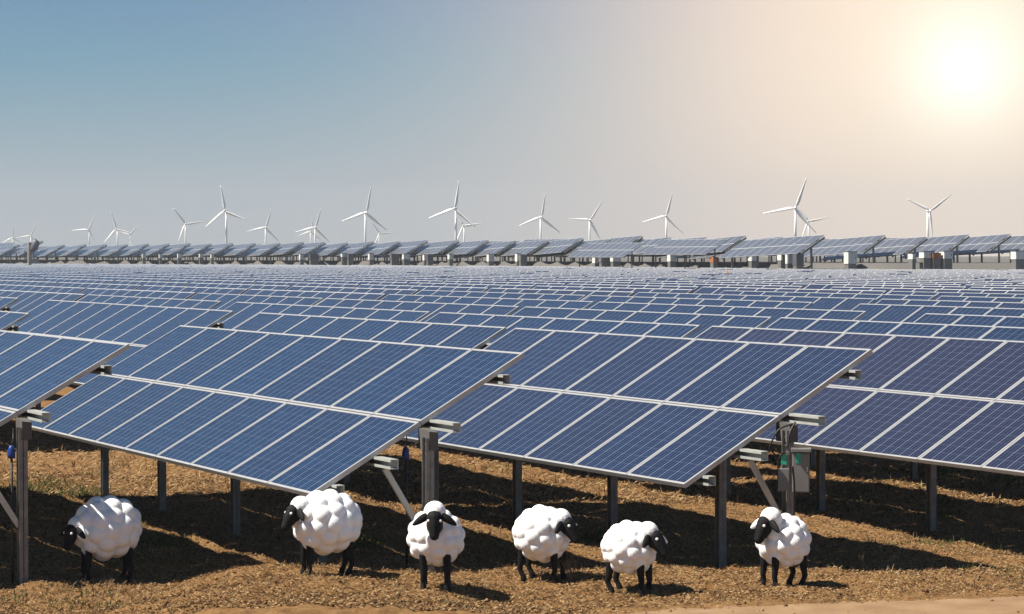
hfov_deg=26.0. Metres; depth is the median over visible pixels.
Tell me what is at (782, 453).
cable
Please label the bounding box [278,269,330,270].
solar table
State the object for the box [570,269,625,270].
solar table
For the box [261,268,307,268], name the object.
solar table
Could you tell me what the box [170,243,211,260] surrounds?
solar table
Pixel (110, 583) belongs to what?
dry weed
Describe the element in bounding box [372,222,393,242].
wind turbine
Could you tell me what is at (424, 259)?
inverter cabinet
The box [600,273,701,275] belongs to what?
solar table
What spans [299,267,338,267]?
solar table
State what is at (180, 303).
solar table
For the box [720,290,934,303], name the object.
solar table
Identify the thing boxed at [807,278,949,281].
solar table
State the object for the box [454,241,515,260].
solar table
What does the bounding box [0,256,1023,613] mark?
ground
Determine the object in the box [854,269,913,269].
solar table
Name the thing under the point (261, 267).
solar table
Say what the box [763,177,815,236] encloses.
wind turbine
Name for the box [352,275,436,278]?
solar table
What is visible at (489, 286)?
solar table
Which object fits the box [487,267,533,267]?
solar table
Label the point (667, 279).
solar table
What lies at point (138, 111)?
sky
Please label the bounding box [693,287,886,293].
solar table
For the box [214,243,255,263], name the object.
solar table
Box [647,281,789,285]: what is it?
solar table
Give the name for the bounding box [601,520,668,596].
sheep
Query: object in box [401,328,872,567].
solar table
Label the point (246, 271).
solar table
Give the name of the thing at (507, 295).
solar table
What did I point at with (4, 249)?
solar table
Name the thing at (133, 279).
solar table
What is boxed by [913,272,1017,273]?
solar table
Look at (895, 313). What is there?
solar table
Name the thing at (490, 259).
inverter cabinet
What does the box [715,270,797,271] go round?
solar table
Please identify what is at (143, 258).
inverter cabinet
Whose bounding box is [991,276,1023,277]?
solar table
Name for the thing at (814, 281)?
solar table
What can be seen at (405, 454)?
cable drop
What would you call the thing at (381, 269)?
solar table
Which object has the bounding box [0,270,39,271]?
solar table
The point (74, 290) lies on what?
solar table
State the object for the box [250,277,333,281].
solar table
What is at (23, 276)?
solar table
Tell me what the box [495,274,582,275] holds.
solar table
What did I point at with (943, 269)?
solar table
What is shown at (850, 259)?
inverter cabinet
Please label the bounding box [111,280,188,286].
solar table
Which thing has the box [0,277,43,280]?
solar table
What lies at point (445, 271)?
solar table
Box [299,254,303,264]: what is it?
inverter cabinet
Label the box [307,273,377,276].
solar table
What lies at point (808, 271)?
solar table
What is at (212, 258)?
inverter cabinet
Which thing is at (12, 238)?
wind turbine
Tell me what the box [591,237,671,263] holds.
solar table
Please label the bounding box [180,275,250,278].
solar table
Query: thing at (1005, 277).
solar table
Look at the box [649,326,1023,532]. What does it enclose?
solar table
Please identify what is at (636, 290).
solar table
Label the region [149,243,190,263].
solar table
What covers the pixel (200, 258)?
inverter cabinet
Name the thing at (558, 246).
solar table
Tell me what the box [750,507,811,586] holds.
sheep
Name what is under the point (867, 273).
solar table
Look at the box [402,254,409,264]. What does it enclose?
inverter cabinet
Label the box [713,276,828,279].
solar table
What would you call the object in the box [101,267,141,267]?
solar table
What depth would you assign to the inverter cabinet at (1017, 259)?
158.60 m
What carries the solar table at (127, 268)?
on the ground at (594, 510)
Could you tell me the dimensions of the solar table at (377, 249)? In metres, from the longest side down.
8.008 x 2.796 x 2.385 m
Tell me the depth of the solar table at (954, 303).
46.90 m
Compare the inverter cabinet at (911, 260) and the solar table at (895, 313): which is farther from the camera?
the inverter cabinet at (911, 260)
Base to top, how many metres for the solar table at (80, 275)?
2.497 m
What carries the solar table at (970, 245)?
on the ground at (594, 510)
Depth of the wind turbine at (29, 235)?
1461.10 m
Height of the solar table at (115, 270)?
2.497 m
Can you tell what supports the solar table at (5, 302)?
on the ground at (594, 510)
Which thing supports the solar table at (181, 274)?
on the ground at (594, 510)
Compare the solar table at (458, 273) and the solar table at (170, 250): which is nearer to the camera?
the solar table at (458, 273)
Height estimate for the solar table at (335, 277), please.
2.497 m
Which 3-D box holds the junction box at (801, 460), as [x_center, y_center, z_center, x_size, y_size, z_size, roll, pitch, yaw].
[2.587,1.461,19.864,0.180,0.395,0.160,0,1,7]
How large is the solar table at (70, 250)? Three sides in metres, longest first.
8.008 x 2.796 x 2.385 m
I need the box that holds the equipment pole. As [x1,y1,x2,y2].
[27,239,39,264]
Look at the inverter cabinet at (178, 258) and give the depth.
250.06 m
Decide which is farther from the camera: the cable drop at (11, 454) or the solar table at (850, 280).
the solar table at (850, 280)
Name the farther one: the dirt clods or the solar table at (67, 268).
the solar table at (67, 268)
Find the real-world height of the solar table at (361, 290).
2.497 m
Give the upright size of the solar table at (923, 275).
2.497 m
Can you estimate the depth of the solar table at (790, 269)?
152.72 m
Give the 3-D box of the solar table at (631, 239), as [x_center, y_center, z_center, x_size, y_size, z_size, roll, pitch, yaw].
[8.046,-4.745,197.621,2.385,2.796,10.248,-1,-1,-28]
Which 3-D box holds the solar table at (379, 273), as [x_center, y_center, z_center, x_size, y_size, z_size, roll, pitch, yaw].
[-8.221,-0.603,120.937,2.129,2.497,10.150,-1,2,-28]
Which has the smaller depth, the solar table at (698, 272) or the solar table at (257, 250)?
the solar table at (698, 272)
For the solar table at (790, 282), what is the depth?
83.72 m
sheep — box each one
[59,495,141,583]
[281,489,362,576]
[406,501,464,591]
[512,504,579,582]
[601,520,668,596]
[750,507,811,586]
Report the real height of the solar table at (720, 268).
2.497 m
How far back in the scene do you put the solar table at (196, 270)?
146.27 m
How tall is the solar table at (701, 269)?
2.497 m
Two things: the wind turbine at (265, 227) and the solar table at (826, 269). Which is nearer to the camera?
the solar table at (826, 269)
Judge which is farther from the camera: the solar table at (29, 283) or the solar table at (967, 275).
the solar table at (967, 275)
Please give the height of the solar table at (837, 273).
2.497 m
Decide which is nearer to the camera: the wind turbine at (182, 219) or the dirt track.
the dirt track
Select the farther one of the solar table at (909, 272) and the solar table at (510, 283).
the solar table at (909, 272)
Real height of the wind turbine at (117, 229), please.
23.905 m
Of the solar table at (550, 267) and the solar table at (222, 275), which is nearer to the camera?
the solar table at (222, 275)
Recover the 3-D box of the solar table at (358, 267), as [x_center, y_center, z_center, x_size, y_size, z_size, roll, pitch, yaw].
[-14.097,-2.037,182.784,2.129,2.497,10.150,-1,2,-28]
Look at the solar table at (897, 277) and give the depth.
97.76 m
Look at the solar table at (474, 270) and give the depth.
147.84 m
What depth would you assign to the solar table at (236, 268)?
168.13 m
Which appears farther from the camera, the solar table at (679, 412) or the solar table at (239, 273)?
the solar table at (239, 273)
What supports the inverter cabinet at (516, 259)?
on the ground at (594, 510)
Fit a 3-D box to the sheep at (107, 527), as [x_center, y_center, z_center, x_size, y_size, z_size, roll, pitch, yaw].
[-3.704,2.093,20.036,0.737,0.785,0.568,-1,1,-23]
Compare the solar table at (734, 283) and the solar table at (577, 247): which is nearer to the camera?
the solar table at (734, 283)
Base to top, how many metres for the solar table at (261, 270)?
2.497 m
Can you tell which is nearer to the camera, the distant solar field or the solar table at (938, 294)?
the solar table at (938, 294)
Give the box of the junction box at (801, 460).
[791,447,810,492]
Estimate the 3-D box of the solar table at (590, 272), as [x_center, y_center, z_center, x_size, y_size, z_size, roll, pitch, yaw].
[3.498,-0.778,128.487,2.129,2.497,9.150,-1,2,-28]
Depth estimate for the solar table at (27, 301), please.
57.37 m
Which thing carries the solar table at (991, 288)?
on the ground at (594, 510)
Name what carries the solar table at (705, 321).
on the ground at (594, 510)
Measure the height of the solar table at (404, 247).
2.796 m
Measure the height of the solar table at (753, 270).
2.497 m
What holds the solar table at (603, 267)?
on the ground at (594, 510)
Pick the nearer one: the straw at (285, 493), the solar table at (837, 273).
the straw at (285, 493)
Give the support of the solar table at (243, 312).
on the ground at (594, 510)
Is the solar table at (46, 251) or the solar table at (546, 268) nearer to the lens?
the solar table at (546, 268)
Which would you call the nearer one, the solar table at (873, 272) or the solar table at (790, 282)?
the solar table at (790, 282)
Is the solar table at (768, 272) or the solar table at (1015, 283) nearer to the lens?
the solar table at (1015, 283)
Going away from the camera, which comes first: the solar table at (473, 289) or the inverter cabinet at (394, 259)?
the solar table at (473, 289)
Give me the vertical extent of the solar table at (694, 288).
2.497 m
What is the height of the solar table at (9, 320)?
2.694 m
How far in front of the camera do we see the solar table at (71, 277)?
101.77 m
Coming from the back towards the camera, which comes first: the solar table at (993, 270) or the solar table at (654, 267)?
the solar table at (654, 267)
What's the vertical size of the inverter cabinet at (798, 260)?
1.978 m
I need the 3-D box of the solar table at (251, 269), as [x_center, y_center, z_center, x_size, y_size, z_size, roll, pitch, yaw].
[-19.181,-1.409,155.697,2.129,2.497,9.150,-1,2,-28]
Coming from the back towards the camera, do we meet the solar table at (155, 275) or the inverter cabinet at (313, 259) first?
the inverter cabinet at (313, 259)
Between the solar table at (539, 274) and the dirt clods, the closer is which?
the dirt clods
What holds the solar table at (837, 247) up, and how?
on the ground at (594, 510)
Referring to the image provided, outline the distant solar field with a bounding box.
[0,238,901,267]
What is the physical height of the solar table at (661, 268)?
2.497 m
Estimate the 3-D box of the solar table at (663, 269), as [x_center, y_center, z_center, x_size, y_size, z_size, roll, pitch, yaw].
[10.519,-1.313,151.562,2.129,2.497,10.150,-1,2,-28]
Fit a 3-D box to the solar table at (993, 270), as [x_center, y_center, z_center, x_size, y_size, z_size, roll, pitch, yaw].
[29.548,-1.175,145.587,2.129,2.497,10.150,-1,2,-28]
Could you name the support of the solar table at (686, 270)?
on the ground at (594, 510)
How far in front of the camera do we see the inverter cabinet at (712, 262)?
179.94 m
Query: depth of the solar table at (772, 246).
161.30 m
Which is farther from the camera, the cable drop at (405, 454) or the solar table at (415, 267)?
the solar table at (415, 267)
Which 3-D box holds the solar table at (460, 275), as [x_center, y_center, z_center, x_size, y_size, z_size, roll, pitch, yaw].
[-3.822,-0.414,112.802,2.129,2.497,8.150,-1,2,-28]
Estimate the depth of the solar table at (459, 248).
215.77 m
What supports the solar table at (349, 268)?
on the ground at (594, 510)
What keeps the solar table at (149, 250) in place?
on the ground at (594, 510)
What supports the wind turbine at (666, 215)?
on the ground at (594, 510)
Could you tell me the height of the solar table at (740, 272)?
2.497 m
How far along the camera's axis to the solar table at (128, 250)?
260.48 m
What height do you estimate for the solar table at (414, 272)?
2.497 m
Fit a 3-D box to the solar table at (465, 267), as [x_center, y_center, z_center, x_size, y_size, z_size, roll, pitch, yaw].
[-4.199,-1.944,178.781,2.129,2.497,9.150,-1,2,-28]
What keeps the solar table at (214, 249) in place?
on the ground at (594, 510)
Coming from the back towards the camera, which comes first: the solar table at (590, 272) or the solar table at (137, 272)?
the solar table at (137, 272)
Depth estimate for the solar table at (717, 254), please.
180.49 m
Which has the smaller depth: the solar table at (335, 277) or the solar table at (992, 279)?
the solar table at (992, 279)
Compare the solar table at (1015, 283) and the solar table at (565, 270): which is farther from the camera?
the solar table at (565, 270)
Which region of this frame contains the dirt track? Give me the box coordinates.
[630,596,1023,613]
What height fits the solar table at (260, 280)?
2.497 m
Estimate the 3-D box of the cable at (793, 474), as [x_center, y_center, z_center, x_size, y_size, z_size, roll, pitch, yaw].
[2.512,1.840,19.800,0.028,0.854,0.126,0,1,20]
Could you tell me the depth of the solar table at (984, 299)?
51.45 m
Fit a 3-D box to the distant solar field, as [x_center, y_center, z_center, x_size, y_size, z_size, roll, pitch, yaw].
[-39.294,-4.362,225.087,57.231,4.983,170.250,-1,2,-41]
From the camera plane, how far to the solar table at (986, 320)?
35.58 m
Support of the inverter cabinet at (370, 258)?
on the ground at (594, 510)
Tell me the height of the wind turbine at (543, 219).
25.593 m
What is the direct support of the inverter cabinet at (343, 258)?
on the ground at (594, 510)
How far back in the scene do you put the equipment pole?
229.51 m
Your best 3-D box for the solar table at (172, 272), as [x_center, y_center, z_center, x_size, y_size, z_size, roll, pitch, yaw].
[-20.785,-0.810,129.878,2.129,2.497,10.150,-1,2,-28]
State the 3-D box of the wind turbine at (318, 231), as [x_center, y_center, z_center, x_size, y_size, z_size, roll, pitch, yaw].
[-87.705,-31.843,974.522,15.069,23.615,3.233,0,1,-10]
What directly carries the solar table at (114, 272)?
on the ground at (594, 510)
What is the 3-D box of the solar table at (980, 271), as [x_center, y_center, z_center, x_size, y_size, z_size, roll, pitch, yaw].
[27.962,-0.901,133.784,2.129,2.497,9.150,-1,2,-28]
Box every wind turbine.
[2,231,22,243]
[17,224,35,241]
[72,216,95,245]
[104,211,132,244]
[119,226,137,244]
[173,208,204,242]
[205,185,245,242]
[247,209,277,243]
[297,209,328,242]
[298,220,321,242]
[342,188,386,241]
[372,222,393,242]
[428,182,474,242]
[452,210,481,241]
[519,193,559,238]
[572,202,601,239]
[643,192,682,237]
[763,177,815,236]
[795,205,827,235]
[907,194,951,237]
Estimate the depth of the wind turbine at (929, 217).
700.93 m
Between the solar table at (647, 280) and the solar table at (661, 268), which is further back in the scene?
the solar table at (661, 268)
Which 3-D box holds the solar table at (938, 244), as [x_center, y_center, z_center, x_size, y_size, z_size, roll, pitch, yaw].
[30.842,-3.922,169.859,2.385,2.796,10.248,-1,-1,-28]
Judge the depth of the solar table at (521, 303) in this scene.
49.97 m
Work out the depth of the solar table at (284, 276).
106.35 m
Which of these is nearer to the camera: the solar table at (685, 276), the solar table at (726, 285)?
the solar table at (726, 285)
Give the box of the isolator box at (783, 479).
[778,451,788,490]
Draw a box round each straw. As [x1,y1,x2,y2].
[0,417,1023,507]
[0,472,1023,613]
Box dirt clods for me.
[0,490,1023,613]
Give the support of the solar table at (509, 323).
on the ground at (594, 510)
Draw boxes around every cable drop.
[7,428,15,583]
[402,436,409,569]
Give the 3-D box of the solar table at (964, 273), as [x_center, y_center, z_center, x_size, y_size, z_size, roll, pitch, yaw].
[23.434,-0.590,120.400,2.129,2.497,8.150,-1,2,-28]
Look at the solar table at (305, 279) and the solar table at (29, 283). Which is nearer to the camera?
the solar table at (29, 283)
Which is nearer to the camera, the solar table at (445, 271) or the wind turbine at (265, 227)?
the solar table at (445, 271)
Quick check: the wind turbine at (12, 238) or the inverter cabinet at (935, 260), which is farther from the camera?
the wind turbine at (12, 238)
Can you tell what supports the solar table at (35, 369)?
on the ground at (594, 510)
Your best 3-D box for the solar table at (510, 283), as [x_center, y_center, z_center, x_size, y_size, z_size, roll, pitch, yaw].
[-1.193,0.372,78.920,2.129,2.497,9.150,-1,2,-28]
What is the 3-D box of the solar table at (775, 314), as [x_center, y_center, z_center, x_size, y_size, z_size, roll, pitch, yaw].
[3.156,1.340,41.539,2.104,2.694,9.500,-1,2,-28]
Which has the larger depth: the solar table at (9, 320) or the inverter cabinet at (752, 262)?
the inverter cabinet at (752, 262)
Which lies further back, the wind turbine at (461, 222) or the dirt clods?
the wind turbine at (461, 222)
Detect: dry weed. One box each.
[104,578,114,589]
[536,565,543,581]
[560,555,579,580]
[858,551,864,568]
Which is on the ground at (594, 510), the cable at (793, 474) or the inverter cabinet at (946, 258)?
the inverter cabinet at (946, 258)
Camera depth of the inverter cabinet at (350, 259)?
227.59 m
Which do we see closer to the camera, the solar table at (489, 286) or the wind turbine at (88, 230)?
the solar table at (489, 286)
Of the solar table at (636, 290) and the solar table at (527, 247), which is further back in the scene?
the solar table at (527, 247)
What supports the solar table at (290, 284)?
on the ground at (594, 510)
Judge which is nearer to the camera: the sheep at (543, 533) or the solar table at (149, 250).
the sheep at (543, 533)
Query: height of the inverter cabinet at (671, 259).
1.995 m
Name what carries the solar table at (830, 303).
on the ground at (594, 510)
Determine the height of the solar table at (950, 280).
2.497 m
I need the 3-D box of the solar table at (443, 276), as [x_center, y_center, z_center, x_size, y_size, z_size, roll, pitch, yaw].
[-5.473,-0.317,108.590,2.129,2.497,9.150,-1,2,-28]
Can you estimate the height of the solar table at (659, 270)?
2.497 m
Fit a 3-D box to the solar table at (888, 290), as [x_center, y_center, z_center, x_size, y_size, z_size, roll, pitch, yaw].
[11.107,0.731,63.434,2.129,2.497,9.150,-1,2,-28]
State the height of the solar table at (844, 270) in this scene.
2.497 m
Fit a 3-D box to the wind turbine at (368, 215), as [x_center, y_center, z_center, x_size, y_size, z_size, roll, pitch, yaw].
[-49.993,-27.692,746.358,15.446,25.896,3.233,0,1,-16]
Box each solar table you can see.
[0,244,19,262]
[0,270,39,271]
[0,271,30,272]
[0,272,44,277]
[0,274,29,277]
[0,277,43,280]
[0,280,56,285]
[0,284,85,293]
[0,290,85,312]
[0,297,18,310]
[0,311,29,330]
[0,330,130,583]
[7,241,42,261]
[15,300,233,409]
[24,268,58,269]
[29,325,524,572]
[31,272,78,273]
[32,244,64,260]
[36,275,98,279]
[39,270,88,272]
[41,278,113,283]
[43,274,92,276]
[49,244,85,259]
[52,268,83,268]
[53,282,141,289]
[59,269,94,269]
[69,244,106,262]
[78,288,195,300]
[79,294,221,308]
[88,244,127,263]
[89,271,133,273]
[92,275,154,278]
[95,269,137,270]
[96,277,169,281]
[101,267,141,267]
[101,270,143,273]
[109,243,148,261]
[110,268,144,268]
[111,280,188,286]
[125,274,180,276]
[129,243,169,260]
[137,285,247,298]
[141,271,202,273]
[142,273,192,275]
[146,268,192,269]
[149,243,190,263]
[153,276,219,281]
[168,279,254,284]
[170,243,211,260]
[170,267,213,268]
[172,270,220,271]
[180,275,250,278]
[182,271,235,272]
[184,283,289,294]
[189,293,323,309]
[190,243,232,263]
[193,274,251,275]
[203,272,271,276]
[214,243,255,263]
[214,268,258,268]
[219,278,304,283]
[219,302,430,328]
[223,270,276,272]
[227,269,275,269]
[234,243,280,264]
[234,312,506,482]
[235,270,287,271]
[242,267,280,267]
[242,289,385,305]
[244,272,306,273]
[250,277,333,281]
[251,275,317,277]
[252,281,358,288]
[256,242,303,263]
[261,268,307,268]
[272,274,351,277]
[276,269,315,269]
[277,242,325,260]
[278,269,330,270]
[287,286,418,299]
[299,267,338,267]
[303,280,407,286]
[304,242,347,262]
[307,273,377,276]
[316,298,519,321]
[318,276,404,279]
[322,241,373,260]
[328,268,371,268]
[332,270,384,271]
[332,278,443,284]
[339,267,377,267]
[339,272,417,275]
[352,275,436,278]
[354,241,400,260]
[356,284,488,294]
[360,269,416,270]
[374,240,427,262]
[378,274,459,278]
[381,270,443,271]
[381,294,593,315]
[386,271,444,273]
[394,267,436,268]
[398,269,434,269]
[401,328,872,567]
[404,278,506,282]
[406,283,533,291]
[407,240,458,260]
[415,290,585,300]
[417,270,473,272]
[418,272,493,275]
[418,274,490,276]
[425,312,700,480]
[429,268,479,269]
[433,240,488,262]
[436,269,503,270]
[444,281,565,288]
[445,267,486,267]
[446,272,520,274]
[450,277,540,281]
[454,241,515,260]
[461,276,555,280]
[476,240,549,261]
[486,271,535,272]
[486,288,634,300]
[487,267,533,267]
[492,275,584,278]
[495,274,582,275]
[506,270,566,271]
[507,268,563,268]
[508,238,583,262]
[508,280,630,285]
[511,269,552,269]
[512,306,771,337]
[519,272,598,273]
[533,286,692,295]
[534,267,566,267]
[534,273,620,275]
[535,239,611,261]
[535,270,594,271]
[541,279,646,284]
[549,271,626,273]
[557,277,656,282]
[566,284,698,292]
[567,267,622,267]
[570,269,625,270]
[574,235,642,261]
[583,295,812,308]
[584,275,684,277]
[586,276,695,280]
[587,268,639,269]
[589,302,866,327]
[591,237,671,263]
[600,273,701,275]
[622,274,711,277]
[623,267,683,267]
[623,270,708,271]
[624,237,705,263]
[630,272,718,276]
[632,283,802,292]
[634,292,875,309]
[639,269,714,270]
[640,268,683,268]
[647,272,745,275]
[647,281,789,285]
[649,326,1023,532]
[656,235,746,263]
[660,270,712,271]
[677,279,812,285]
[683,269,720,269]
[687,277,805,279]
[689,237,781,264]
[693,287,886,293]
[696,268,744,268]
[699,272,784,273]
[710,271,807,273]
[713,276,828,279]
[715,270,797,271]
[715,279,848,283]
[718,235,824,268]
[719,275,828,276]
[720,270,800,271]
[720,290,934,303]
[721,269,766,269]
[734,269,811,272]
[735,274,852,277]
[767,317,1023,480]
[768,269,847,271]
[787,273,888,275]
[791,283,966,288]
[798,269,853,270]
[801,235,885,262]
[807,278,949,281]
[809,272,908,274]
[812,270,901,271]
[813,271,907,272]
[814,282,961,286]
[815,271,879,271]
[822,236,927,262]
[829,276,974,278]
[831,277,984,281]
[831,287,1023,293]
[849,270,903,271]
[851,281,1013,286]
[851,304,1023,322]
[853,274,987,277]
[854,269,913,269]
[855,275,980,279]
[863,234,969,262]
[876,299,1023,308]
[888,291,1023,299]
[902,234,1010,262]
[903,271,1013,273]
[904,270,941,270]
[908,274,1023,276]
[910,273,1001,273]
[912,273,1019,274]
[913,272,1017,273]
[913,313,1023,326]
[918,269,969,269]
[936,296,1023,302]
[942,270,1023,270]
[944,270,1023,271]
[947,271,1015,272]
[952,281,1023,284]
[953,235,1023,262]
[964,285,1023,288]
[969,287,1023,290]
[977,278,1023,280]
[984,277,1023,278]
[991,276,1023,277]
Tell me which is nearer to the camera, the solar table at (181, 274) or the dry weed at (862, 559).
the dry weed at (862, 559)
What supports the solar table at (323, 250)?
on the ground at (594, 510)
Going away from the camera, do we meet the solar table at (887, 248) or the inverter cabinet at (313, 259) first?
the solar table at (887, 248)
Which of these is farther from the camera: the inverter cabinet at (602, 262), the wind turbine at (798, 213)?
the wind turbine at (798, 213)
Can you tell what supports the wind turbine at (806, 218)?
on the ground at (594, 510)
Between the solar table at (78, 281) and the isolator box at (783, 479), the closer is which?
the isolator box at (783, 479)
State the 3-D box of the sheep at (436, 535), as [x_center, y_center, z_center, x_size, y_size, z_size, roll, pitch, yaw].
[-0.614,1.910,17.849,0.475,0.734,0.608,0,1,0]
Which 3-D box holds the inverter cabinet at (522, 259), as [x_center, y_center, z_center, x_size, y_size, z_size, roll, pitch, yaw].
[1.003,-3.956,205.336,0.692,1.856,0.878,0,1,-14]
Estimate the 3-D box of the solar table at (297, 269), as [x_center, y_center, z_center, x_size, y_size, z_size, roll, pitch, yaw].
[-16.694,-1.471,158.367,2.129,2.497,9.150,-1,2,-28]
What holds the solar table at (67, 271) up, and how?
on the ground at (594, 510)
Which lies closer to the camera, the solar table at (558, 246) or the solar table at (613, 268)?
the solar table at (613, 268)
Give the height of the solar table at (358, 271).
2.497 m
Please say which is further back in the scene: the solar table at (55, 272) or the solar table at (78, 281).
the solar table at (55, 272)
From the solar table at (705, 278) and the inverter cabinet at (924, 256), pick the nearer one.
the solar table at (705, 278)
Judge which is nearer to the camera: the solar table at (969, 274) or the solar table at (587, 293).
the solar table at (587, 293)
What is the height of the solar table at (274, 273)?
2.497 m
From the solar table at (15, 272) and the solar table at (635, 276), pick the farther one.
the solar table at (15, 272)
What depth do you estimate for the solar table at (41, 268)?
165.54 m
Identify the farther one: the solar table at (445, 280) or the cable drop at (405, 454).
the solar table at (445, 280)
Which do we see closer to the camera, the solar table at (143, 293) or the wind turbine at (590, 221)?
the solar table at (143, 293)
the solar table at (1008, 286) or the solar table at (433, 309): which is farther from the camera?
the solar table at (1008, 286)
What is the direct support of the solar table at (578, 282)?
on the ground at (594, 510)
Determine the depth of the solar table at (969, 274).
114.82 m
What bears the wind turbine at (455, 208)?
on the ground at (594, 510)
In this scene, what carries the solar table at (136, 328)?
on the ground at (594, 510)
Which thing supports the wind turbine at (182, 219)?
on the ground at (594, 510)
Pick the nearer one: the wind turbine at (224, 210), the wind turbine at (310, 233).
the wind turbine at (224, 210)
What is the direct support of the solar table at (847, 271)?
on the ground at (594, 510)
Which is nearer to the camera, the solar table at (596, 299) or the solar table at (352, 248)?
the solar table at (596, 299)
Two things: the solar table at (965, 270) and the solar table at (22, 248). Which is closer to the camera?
the solar table at (965, 270)
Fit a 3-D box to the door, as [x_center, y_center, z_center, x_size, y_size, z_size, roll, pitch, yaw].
[2.572,1.479,19.821,0.142,0.348,0.030,0,1,7]
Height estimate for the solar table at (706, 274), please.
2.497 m
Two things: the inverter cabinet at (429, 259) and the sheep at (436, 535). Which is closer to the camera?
the sheep at (436, 535)
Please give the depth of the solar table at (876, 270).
143.81 m
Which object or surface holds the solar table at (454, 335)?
on the ground at (594, 510)
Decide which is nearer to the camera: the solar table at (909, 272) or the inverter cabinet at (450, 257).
the solar table at (909, 272)
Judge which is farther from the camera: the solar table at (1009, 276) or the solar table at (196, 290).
the solar table at (1009, 276)
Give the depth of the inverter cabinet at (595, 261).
195.35 m
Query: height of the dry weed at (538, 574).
0.160 m
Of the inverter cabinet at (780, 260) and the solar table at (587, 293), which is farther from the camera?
the inverter cabinet at (780, 260)
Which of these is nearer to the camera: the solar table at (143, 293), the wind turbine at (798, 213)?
the solar table at (143, 293)
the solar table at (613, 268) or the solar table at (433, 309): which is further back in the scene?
the solar table at (613, 268)
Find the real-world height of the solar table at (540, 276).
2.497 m
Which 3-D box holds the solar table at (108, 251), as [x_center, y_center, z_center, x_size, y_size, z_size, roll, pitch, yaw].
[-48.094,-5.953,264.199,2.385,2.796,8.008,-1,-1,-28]
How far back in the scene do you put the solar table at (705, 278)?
97.06 m
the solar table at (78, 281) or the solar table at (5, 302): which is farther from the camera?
the solar table at (78, 281)
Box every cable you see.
[769,423,792,493]
[777,422,795,482]
[791,466,794,515]
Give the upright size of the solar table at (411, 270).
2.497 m
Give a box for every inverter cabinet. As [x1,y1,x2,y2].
[142,253,145,263]
[159,254,161,264]
[177,253,181,263]
[198,253,202,264]
[210,254,213,263]
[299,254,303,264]
[309,254,318,264]
[340,253,347,264]
[347,254,353,264]
[368,253,373,265]
[390,254,399,264]
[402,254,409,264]
[422,254,425,265]
[426,254,433,265]
[447,254,453,265]
[487,254,493,265]
[515,253,520,265]
[518,254,527,265]
[592,258,598,266]
[599,258,610,266]
[610,258,620,266]
[667,255,676,266]
[710,256,717,267]
[748,256,756,267]
[777,255,782,267]
[785,254,792,267]
[792,252,803,268]
[843,251,857,268]
[907,253,916,269]
[918,251,931,268]
[930,253,941,268]
[939,251,952,268]
[1011,251,1023,268]
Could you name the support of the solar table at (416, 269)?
on the ground at (594, 510)
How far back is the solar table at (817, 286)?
72.08 m
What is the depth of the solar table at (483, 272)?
125.16 m
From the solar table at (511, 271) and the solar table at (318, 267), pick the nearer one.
the solar table at (511, 271)
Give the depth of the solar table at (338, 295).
58.73 m
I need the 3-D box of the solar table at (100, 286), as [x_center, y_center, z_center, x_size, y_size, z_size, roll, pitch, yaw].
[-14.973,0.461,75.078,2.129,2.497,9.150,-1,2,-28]
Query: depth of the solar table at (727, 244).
180.47 m
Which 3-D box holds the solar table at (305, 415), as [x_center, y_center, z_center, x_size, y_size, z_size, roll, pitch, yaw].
[-2.841,1.683,23.325,2.104,2.694,9.500,-1,2,-28]
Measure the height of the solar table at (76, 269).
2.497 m
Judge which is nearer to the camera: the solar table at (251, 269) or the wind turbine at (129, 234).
the solar table at (251, 269)
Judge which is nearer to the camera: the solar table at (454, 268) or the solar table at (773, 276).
the solar table at (773, 276)
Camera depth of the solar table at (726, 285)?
73.40 m
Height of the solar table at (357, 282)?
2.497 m
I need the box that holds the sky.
[0,0,1023,255]
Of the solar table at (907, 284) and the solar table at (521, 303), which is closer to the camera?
the solar table at (521, 303)
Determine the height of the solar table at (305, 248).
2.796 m
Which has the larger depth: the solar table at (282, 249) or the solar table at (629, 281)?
the solar table at (282, 249)
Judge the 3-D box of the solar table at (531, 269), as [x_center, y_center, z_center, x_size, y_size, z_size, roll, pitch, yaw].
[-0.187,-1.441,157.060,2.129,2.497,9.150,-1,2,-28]
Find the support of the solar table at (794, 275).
on the ground at (594, 510)
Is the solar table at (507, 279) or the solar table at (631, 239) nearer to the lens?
the solar table at (507, 279)
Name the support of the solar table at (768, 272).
on the ground at (594, 510)
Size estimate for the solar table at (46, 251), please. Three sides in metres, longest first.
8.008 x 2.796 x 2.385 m
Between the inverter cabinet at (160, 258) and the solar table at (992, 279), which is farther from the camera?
the inverter cabinet at (160, 258)
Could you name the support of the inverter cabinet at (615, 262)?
on the ground at (594, 510)
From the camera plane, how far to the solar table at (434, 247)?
219.94 m
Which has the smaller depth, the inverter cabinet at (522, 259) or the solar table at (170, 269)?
the solar table at (170, 269)
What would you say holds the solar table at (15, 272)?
on the ground at (594, 510)
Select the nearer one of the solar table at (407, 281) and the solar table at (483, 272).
the solar table at (407, 281)

